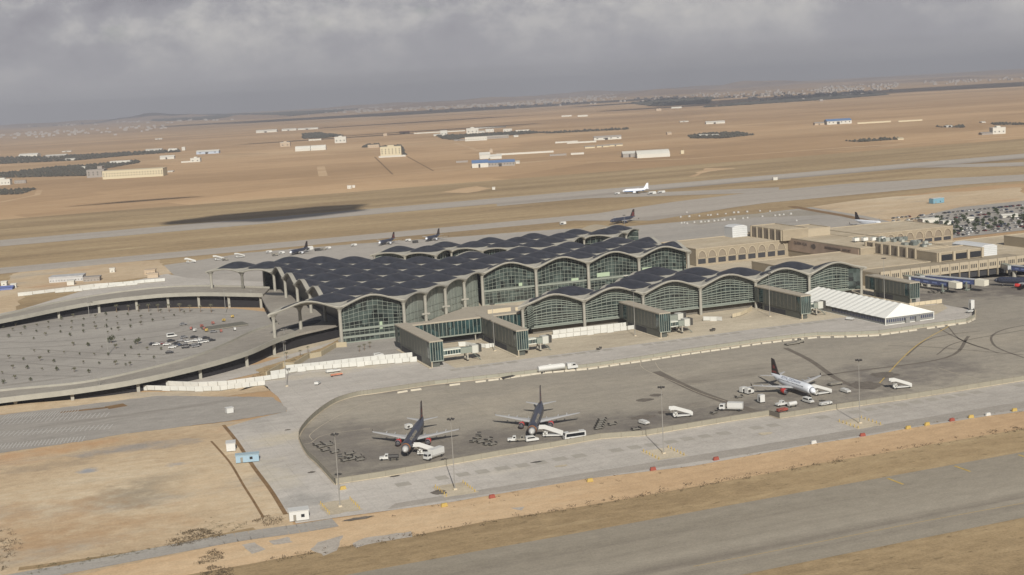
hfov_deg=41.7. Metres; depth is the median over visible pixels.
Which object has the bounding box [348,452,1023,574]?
taxiway
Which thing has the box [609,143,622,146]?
farm building
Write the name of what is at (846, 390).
car
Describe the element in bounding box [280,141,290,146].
farm building
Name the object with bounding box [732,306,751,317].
hoarding fence
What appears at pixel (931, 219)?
farm building
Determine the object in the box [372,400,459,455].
airliner
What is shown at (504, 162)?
farm building
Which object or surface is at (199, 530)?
dry scrub
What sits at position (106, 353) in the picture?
lane marks
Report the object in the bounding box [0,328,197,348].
lane marks
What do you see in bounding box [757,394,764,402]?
ground cart
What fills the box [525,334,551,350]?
boarding bridge
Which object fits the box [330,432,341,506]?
light mast
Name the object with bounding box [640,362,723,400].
guide line
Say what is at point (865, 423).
mast plinth
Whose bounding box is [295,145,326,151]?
farm building
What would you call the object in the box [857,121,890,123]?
farm building
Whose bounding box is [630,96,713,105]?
olive grove
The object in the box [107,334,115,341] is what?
broadleaf tree
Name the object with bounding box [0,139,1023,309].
grass verge
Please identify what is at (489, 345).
hoarding fence
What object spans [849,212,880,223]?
airliner
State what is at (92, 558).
dry scrub
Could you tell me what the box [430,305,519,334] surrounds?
terrace block
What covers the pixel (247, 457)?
site cabin
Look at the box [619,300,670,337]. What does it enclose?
gate block
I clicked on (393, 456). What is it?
ground cart
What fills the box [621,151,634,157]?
farm building
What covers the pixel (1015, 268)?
boarding bridge
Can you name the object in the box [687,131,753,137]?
olive grove
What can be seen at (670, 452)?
mast plinth
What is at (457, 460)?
strip
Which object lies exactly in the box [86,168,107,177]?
farm building
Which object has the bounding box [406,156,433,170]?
hedge line
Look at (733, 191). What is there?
taxiway link
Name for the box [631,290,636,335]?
light mast
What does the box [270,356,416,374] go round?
hoarding fence
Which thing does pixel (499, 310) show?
site hoarding
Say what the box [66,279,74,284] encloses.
farm building
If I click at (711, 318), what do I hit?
hoarding fence
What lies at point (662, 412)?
stain
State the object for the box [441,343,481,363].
boarding bridge
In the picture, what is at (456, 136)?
olive grove
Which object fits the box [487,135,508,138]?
farm building
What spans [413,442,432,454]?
passenger steps
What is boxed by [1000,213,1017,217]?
farm building
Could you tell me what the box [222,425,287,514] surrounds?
soil edge
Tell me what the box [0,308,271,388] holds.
car park
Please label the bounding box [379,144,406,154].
olive grove
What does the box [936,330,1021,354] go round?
tyre marks
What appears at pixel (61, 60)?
sky
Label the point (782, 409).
ground cart
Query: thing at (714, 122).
farm building
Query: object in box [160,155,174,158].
farm building
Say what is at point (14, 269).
taxiway
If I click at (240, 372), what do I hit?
ramp ground
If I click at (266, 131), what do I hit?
farm building
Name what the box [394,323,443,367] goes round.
gate block
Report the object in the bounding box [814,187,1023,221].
dust field
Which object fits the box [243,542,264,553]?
gravel patch
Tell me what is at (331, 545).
gravel patch
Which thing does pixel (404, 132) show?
farm building
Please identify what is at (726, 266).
terminal ground
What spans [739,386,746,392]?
ground cart
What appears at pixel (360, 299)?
terminal hall
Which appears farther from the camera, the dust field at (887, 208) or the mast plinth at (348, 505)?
the dust field at (887, 208)
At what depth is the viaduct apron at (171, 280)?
1021.11 m
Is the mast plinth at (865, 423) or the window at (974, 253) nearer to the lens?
the mast plinth at (865, 423)
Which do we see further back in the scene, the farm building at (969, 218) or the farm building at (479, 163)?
the farm building at (479, 163)
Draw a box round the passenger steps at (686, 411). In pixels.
[669,406,692,417]
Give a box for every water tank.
[724,224,746,237]
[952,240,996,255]
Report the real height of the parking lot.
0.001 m
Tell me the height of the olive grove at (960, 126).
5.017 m
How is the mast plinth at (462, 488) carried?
on the concrete apron at (284, 464)
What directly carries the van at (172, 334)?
on the car park at (253, 319)
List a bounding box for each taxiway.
[0,174,1022,273]
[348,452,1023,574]
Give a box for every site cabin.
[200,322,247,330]
[224,406,233,413]
[225,439,235,450]
[235,451,258,462]
[287,505,308,521]
[929,197,943,203]
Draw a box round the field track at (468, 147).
[455,143,480,151]
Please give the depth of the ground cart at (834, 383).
574.54 m
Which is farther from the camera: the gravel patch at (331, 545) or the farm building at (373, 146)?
the farm building at (373, 146)
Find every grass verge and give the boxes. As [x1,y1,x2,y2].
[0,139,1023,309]
[189,429,1023,574]
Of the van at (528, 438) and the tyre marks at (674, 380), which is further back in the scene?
the tyre marks at (674, 380)
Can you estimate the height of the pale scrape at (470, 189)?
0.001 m
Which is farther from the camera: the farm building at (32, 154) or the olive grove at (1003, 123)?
the farm building at (32, 154)
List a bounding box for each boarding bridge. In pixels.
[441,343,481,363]
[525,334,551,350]
[670,312,685,329]
[671,317,692,332]
[811,300,825,314]
[911,276,961,291]
[925,275,988,290]
[1011,265,1023,276]
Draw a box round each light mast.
[280,341,287,386]
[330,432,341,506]
[447,417,456,489]
[490,303,495,350]
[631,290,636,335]
[657,386,665,453]
[766,272,770,316]
[855,359,861,423]
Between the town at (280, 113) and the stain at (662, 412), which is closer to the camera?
the stain at (662, 412)
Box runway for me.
[0,154,1023,245]
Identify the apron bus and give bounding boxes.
[563,429,585,438]
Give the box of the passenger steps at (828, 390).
[812,384,831,395]
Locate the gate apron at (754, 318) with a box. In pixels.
[443,294,923,367]
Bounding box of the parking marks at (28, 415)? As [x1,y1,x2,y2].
[0,410,112,448]
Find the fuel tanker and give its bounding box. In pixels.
[537,362,577,373]
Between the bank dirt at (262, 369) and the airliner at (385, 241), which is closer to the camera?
the bank dirt at (262, 369)
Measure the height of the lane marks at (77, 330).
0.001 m
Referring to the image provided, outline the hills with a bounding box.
[0,69,1023,127]
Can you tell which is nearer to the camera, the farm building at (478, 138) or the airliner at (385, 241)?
the airliner at (385, 241)
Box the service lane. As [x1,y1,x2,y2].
[388,401,1023,508]
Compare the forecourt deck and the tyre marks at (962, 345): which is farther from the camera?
the forecourt deck
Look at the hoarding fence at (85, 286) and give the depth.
1031.95 m
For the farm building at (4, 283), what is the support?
on the grass verge at (90, 249)
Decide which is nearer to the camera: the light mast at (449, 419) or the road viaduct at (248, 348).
the light mast at (449, 419)
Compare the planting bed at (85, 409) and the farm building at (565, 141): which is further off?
the farm building at (565, 141)
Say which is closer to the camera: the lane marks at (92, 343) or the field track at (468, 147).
the lane marks at (92, 343)
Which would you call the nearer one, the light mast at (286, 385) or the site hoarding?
the light mast at (286, 385)
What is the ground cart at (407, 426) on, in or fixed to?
on the asphalt apron at (612, 394)
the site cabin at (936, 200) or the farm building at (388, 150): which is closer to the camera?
the site cabin at (936, 200)
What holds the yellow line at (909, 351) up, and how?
on the asphalt apron at (612, 394)
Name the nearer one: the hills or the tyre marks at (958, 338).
the tyre marks at (958, 338)
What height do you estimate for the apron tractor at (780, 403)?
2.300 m
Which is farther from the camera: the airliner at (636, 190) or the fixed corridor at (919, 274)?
the airliner at (636, 190)
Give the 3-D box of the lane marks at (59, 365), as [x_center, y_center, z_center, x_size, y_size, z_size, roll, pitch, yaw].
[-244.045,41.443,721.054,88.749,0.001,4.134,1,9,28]
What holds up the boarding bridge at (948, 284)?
on the ground at (246, 162)
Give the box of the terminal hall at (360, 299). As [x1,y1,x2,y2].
[205,236,691,342]
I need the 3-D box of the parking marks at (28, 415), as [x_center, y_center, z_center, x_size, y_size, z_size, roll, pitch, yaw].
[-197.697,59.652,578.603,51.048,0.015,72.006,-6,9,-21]
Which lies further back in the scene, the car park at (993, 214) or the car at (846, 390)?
the car park at (993, 214)
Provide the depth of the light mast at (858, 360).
509.65 m
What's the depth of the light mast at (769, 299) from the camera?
747.35 m
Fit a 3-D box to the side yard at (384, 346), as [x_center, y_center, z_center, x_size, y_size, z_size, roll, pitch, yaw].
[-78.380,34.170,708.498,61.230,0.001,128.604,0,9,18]
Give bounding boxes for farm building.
[0,177,11,184]
[0,280,7,285]
[0,285,14,289]
[14,180,26,183]
[19,153,40,156]
[46,154,67,156]
[48,273,85,282]
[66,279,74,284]
[83,275,101,281]
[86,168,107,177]
[102,167,166,178]
[110,160,131,162]
[144,268,155,274]
[147,272,158,277]
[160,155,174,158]
[190,157,201,161]
[196,149,219,154]
[256,129,277,132]
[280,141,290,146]
[282,128,296,130]
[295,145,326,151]
[298,127,318,129]
[334,136,346,142]
[368,144,378,147]
[379,155,405,157]
[380,145,401,155]
[399,131,409,133]
[414,130,464,133]
[440,130,446,135]
[465,136,486,140]
[466,127,478,133]
[471,159,487,167]
[478,126,505,128]
[479,152,489,158]
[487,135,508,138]
[488,159,514,166]
[490,154,501,158]
[499,150,553,154]
[549,153,566,155]
[555,141,577,142]
[567,141,595,143]
[593,135,620,139]
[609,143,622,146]
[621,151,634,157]
[635,149,669,157]
[705,120,724,123]
[813,122,823,124]
[824,118,851,124]
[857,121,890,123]
[898,119,921,121]
[918,217,938,222]
[939,220,951,224]
[958,217,974,220]
[978,132,992,134]
[989,126,1005,133]
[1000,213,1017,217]
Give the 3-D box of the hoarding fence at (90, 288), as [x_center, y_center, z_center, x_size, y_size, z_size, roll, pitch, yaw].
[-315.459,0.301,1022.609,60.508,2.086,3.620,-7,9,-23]
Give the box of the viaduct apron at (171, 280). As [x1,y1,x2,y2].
[0,274,262,313]
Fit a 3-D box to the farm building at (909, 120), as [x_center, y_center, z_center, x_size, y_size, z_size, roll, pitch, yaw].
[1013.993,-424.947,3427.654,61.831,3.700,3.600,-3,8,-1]
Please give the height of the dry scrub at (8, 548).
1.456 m
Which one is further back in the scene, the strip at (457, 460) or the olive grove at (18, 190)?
the olive grove at (18, 190)
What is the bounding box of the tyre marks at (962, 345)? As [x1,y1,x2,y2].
[809,336,969,377]
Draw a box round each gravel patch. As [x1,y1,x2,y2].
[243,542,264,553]
[269,537,291,544]
[311,535,342,555]
[353,531,412,547]
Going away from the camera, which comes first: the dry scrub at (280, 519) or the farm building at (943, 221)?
the dry scrub at (280, 519)
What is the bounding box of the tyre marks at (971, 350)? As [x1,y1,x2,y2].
[918,346,1021,354]
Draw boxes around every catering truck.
[423,445,444,460]
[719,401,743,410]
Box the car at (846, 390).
[840,388,850,392]
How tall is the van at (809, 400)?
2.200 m
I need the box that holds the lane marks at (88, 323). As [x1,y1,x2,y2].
[2,315,177,331]
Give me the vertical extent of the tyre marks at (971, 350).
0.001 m
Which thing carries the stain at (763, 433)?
on the concrete apron at (284, 464)
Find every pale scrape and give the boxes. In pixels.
[445,186,489,192]
[689,168,734,176]
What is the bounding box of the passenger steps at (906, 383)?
[889,378,911,388]
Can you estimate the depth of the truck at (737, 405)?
539.61 m
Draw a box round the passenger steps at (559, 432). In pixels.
[538,425,562,437]
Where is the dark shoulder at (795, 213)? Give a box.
[688,210,841,223]
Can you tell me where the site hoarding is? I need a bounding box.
[487,307,510,313]
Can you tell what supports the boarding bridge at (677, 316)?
on the ground at (246, 162)
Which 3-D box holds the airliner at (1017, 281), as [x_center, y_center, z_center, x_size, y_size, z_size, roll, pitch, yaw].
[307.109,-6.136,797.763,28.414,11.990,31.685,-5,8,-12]
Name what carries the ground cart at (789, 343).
on the asphalt apron at (612, 394)
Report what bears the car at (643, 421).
on the asphalt apron at (612, 394)
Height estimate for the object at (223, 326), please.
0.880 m
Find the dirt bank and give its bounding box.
[18,527,255,570]
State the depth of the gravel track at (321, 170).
2557.98 m
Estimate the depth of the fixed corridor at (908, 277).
824.83 m
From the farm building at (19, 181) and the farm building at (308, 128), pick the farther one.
the farm building at (308, 128)
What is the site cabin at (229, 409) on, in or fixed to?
on the parking lot
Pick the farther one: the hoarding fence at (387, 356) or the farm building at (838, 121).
the farm building at (838, 121)
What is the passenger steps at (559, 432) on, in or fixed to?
on the asphalt apron at (612, 394)
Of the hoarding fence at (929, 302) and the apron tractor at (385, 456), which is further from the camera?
the hoarding fence at (929, 302)
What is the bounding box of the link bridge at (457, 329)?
[409,310,529,342]
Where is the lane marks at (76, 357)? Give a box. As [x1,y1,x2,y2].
[1,354,154,361]
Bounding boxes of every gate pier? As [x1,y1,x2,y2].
[370,225,638,258]
[518,261,866,333]
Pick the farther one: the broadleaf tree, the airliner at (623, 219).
the airliner at (623, 219)
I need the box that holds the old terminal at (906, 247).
[660,220,1023,285]
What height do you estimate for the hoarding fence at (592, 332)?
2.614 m
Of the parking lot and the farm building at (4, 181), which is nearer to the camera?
the parking lot
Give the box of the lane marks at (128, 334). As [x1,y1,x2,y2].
[47,320,207,341]
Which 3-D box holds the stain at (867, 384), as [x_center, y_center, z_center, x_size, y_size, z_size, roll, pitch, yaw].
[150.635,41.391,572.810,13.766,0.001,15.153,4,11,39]
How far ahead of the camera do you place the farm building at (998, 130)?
2571.51 m
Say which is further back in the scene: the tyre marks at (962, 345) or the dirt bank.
the tyre marks at (962, 345)
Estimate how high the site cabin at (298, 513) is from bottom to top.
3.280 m
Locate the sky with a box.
[0,0,1023,124]
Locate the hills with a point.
(780, 84)
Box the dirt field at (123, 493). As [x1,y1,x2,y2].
[0,419,292,574]
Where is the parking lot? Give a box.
[0,396,286,452]
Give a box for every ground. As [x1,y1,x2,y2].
[0,68,1023,524]
[188,341,333,381]
[262,256,873,357]
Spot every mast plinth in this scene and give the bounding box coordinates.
[319,499,362,514]
[432,482,477,497]
[640,447,687,459]
[836,417,882,428]
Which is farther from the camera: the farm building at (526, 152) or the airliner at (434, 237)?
the farm building at (526, 152)
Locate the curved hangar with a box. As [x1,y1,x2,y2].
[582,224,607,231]
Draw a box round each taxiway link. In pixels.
[497,187,778,205]
[855,162,1023,169]
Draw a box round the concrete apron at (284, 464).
[224,294,1023,522]
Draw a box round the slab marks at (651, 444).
[395,319,1023,486]
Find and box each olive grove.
[0,149,180,163]
[0,159,140,177]
[0,187,35,194]
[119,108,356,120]
[302,132,340,138]
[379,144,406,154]
[436,130,541,139]
[542,127,628,132]
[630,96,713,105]
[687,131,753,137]
[703,91,888,106]
[845,136,898,141]
[936,124,965,127]
[990,121,1023,124]
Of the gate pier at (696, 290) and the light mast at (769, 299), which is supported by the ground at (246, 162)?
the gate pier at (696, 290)
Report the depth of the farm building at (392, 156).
3003.36 m
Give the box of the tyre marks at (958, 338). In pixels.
[938,328,986,348]
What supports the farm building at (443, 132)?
on the ground at (246, 162)
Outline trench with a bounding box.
[210,441,263,517]
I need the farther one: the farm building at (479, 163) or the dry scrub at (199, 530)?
the farm building at (479, 163)
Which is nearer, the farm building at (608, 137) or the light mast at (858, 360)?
the light mast at (858, 360)
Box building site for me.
[0,260,170,312]
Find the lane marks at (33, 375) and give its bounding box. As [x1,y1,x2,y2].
[1,373,82,376]
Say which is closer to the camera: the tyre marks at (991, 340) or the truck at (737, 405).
the truck at (737, 405)
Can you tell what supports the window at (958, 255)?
in the old terminal at (906, 247)
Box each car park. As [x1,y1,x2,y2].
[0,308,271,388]
[915,201,1023,237]
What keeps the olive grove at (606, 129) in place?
on the grove soil at (590, 130)
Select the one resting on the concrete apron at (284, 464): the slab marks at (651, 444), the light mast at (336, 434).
the slab marks at (651, 444)
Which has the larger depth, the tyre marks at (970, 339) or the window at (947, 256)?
the window at (947, 256)
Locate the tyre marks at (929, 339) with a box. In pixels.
[906,331,976,355]
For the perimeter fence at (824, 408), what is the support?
on the concrete apron at (284, 464)
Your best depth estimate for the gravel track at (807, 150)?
2372.25 m
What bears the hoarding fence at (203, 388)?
on the ground at (246, 162)
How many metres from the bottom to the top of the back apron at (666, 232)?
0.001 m
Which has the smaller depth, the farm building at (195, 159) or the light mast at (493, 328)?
the light mast at (493, 328)
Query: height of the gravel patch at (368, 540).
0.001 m
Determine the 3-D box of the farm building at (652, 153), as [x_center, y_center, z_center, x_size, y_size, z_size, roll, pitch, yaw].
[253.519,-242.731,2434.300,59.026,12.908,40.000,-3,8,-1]
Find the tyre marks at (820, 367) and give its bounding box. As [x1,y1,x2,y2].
[784,348,860,388]
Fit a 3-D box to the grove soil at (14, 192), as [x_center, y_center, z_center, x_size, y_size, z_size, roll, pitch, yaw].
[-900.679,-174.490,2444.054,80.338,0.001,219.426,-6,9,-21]
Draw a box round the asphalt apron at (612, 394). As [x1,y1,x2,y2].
[300,271,1023,477]
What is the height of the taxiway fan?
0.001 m
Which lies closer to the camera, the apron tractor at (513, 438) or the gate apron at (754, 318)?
the apron tractor at (513, 438)
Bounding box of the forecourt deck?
[261,289,339,351]
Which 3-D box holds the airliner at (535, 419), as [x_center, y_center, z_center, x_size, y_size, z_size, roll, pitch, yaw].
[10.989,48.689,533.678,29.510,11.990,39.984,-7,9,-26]
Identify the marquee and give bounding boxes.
[805,286,933,324]
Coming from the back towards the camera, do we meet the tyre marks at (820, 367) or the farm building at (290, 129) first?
the farm building at (290, 129)
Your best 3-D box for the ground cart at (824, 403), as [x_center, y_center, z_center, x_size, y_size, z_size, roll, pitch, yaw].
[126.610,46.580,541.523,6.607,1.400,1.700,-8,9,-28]
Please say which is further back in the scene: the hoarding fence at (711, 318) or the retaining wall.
the hoarding fence at (711, 318)
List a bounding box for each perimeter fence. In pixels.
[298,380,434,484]
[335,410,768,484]
[434,310,975,384]
[769,410,779,418]
[779,375,1023,418]
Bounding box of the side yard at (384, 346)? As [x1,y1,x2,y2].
[283,338,400,375]
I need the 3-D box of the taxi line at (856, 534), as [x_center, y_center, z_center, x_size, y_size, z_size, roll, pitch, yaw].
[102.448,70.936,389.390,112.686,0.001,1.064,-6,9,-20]
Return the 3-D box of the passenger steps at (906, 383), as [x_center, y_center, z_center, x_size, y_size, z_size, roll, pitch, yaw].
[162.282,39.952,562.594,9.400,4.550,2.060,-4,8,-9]
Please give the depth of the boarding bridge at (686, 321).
712.82 m
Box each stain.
[344,515,373,520]
[430,490,446,494]
[631,415,655,419]
[636,398,653,401]
[658,411,669,413]
[758,432,772,434]
[848,381,882,388]
[870,372,899,377]
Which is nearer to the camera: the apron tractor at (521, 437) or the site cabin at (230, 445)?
the apron tractor at (521, 437)
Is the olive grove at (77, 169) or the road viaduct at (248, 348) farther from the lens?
the olive grove at (77, 169)
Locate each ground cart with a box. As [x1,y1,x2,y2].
[385,454,398,460]
[404,423,412,429]
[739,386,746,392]
[744,386,753,394]
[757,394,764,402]
[776,407,788,412]
[784,341,799,345]
[787,401,796,406]
[819,401,831,405]
[828,381,842,385]
[968,300,973,309]
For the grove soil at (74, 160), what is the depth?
4064.25 m
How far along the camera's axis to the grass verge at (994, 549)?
403.76 m
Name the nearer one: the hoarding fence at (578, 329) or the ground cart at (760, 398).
the ground cart at (760, 398)
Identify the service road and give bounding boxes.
[8,518,337,574]
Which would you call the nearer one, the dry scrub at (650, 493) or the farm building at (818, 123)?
the dry scrub at (650, 493)
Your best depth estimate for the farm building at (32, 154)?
4521.55 m
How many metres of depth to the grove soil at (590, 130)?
4012.04 m
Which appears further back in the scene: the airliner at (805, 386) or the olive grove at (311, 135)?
the olive grove at (311, 135)
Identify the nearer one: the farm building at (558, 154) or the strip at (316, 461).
the strip at (316, 461)
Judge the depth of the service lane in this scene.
480.55 m
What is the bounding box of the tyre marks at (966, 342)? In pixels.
[948,326,994,351]
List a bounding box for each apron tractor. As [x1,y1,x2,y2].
[379,453,391,460]
[507,435,515,441]
[515,435,526,441]
[775,400,786,406]
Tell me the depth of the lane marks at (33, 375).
695.05 m
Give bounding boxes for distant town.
[0,76,1023,138]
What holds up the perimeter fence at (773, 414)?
on the concrete apron at (284, 464)
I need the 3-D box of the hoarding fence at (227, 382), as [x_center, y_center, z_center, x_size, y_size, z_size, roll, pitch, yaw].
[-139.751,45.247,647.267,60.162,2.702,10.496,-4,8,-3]
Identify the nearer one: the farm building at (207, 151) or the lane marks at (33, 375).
the lane marks at (33, 375)
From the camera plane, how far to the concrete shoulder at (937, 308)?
747.04 m
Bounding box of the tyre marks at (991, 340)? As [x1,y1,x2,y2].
[990,325,1023,357]
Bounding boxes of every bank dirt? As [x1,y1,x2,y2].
[0,386,269,413]
[256,340,338,375]
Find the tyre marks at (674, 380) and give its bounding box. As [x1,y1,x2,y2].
[653,371,757,411]
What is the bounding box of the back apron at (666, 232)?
[164,207,890,281]
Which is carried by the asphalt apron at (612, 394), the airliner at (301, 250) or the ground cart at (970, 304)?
the ground cart at (970, 304)
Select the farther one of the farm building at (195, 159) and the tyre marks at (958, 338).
the farm building at (195, 159)
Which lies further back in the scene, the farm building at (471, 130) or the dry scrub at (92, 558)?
the farm building at (471, 130)
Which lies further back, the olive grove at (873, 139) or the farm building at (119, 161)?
the farm building at (119, 161)
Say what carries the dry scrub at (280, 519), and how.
on the dirt field at (123, 493)
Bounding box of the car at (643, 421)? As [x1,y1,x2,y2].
[639,419,649,424]
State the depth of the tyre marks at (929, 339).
656.89 m
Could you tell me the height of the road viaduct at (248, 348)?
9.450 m
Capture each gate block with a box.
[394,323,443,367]
[476,313,528,356]
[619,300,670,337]
[754,285,810,319]
[865,274,919,303]
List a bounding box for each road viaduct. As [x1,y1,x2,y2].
[0,285,269,328]
[0,322,298,405]
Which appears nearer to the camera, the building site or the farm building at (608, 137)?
the building site
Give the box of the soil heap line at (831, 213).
[787,206,868,219]
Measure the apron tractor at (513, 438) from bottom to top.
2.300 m
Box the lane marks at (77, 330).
[1,318,177,336]
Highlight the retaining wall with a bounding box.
[266,342,346,374]
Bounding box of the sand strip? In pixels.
[81,411,1023,574]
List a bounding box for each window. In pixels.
[832,308,932,322]
[941,254,951,260]
[956,252,966,258]
[970,251,980,256]
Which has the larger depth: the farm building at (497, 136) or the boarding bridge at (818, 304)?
the farm building at (497, 136)
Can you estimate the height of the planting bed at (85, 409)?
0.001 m
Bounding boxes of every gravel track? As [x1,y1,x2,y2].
[2,190,41,201]
[317,166,327,175]
[602,136,1018,161]
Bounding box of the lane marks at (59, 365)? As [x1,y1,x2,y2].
[0,360,118,368]
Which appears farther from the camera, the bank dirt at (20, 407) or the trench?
the bank dirt at (20, 407)
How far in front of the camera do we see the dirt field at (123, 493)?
467.18 m
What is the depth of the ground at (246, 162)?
3481.24 m
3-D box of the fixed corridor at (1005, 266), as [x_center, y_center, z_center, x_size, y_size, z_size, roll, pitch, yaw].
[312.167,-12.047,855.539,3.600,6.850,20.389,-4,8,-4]
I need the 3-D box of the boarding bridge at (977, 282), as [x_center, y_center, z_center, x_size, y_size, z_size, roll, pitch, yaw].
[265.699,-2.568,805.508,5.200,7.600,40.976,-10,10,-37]
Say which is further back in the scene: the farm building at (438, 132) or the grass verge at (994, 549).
the farm building at (438, 132)
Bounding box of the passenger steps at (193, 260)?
[184,258,195,262]
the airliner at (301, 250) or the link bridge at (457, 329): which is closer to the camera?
the link bridge at (457, 329)
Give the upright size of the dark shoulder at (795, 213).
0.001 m
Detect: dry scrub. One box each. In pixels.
[0,528,22,568]
[31,547,156,573]
[166,528,225,546]
[193,548,225,563]
[200,564,234,574]
[205,520,246,532]
[252,514,285,525]
[266,426,1021,561]
[392,410,1023,515]
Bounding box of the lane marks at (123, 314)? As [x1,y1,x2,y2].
[0,312,232,329]
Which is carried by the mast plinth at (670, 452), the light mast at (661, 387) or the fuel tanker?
the light mast at (661, 387)
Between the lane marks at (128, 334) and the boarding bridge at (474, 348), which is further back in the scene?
the lane marks at (128, 334)
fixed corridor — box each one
[903,275,911,279]
[914,273,924,285]
[1000,263,1010,275]
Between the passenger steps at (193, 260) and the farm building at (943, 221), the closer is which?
the farm building at (943, 221)
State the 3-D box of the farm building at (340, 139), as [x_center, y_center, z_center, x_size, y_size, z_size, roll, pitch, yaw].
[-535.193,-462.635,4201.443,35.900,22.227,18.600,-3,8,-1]
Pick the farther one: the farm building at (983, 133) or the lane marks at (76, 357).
the farm building at (983, 133)
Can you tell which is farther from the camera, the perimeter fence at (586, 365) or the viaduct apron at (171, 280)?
the viaduct apron at (171, 280)
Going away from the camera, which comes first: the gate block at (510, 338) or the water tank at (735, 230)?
the gate block at (510, 338)
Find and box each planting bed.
[60,407,106,412]
[105,403,126,408]
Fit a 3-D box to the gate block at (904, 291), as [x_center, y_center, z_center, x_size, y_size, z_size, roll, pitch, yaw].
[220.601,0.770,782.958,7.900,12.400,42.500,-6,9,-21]
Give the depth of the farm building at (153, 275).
1072.77 m
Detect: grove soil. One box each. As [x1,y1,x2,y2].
[0,152,172,163]
[0,189,35,194]
[547,128,628,133]
[703,95,880,107]
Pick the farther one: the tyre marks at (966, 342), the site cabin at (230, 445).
the tyre marks at (966, 342)
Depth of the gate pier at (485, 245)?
1007.11 m
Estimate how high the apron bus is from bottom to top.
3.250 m
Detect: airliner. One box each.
[289,241,314,253]
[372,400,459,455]
[376,232,402,244]
[423,228,446,239]
[495,385,579,434]
[610,209,638,222]
[622,183,648,193]
[751,358,820,396]
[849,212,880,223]
[994,277,1023,286]
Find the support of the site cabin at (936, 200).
on the dust field at (887, 208)
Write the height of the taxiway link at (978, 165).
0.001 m
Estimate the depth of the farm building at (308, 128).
6498.22 m
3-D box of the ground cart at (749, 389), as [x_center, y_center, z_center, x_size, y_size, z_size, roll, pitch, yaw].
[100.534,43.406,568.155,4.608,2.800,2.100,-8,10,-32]
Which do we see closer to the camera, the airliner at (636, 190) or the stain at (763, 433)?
the stain at (763, 433)
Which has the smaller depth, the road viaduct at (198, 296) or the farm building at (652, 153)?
the road viaduct at (198, 296)
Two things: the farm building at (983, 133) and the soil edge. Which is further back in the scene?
the farm building at (983, 133)
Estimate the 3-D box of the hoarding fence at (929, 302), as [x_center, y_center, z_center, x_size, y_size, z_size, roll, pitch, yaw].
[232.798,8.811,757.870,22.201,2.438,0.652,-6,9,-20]
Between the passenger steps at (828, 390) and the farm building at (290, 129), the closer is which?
the passenger steps at (828, 390)
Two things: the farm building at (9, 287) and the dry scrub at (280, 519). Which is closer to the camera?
the dry scrub at (280, 519)
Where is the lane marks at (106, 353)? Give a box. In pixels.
[31,348,179,354]
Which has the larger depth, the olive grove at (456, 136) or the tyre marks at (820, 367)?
the olive grove at (456, 136)
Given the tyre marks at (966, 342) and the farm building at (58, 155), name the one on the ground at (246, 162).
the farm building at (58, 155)
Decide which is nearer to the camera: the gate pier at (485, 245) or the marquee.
the marquee
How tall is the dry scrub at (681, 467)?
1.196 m
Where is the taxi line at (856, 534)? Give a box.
[696,503,1021,565]
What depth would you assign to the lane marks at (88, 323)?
857.87 m
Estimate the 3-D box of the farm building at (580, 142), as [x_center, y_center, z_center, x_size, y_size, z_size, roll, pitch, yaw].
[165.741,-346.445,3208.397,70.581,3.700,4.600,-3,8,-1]
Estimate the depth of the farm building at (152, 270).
1097.61 m
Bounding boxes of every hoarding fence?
[18,278,164,295]
[55,282,137,292]
[143,380,264,391]
[166,373,285,385]
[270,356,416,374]
[286,352,411,367]
[458,342,493,347]
[551,325,633,338]
[552,322,625,333]
[703,316,721,320]
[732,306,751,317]
[909,299,941,305]
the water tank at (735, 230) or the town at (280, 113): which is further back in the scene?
the town at (280, 113)
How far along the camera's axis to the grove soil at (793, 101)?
6783.35 m
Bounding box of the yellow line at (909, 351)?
[879,326,947,382]
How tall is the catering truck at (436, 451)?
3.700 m
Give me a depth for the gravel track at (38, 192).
2297.18 m
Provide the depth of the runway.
1619.48 m
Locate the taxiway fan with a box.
[557,174,1023,220]
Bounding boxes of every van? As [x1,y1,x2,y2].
[166,332,176,337]
[525,435,538,441]
[802,396,813,403]
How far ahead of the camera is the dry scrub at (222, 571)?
385.96 m
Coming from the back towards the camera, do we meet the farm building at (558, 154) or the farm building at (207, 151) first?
the farm building at (207, 151)
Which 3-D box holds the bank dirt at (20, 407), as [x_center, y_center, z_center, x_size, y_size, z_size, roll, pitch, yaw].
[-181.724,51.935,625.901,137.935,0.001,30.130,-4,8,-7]
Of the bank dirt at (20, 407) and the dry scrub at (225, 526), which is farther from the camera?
the bank dirt at (20, 407)
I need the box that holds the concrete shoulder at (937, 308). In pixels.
[918,304,946,314]
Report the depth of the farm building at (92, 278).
1071.25 m
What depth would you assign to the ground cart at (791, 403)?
540.93 m
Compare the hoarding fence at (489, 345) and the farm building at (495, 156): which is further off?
the farm building at (495, 156)
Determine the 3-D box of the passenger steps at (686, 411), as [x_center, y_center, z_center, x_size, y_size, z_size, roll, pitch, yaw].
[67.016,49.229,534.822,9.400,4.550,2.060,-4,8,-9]

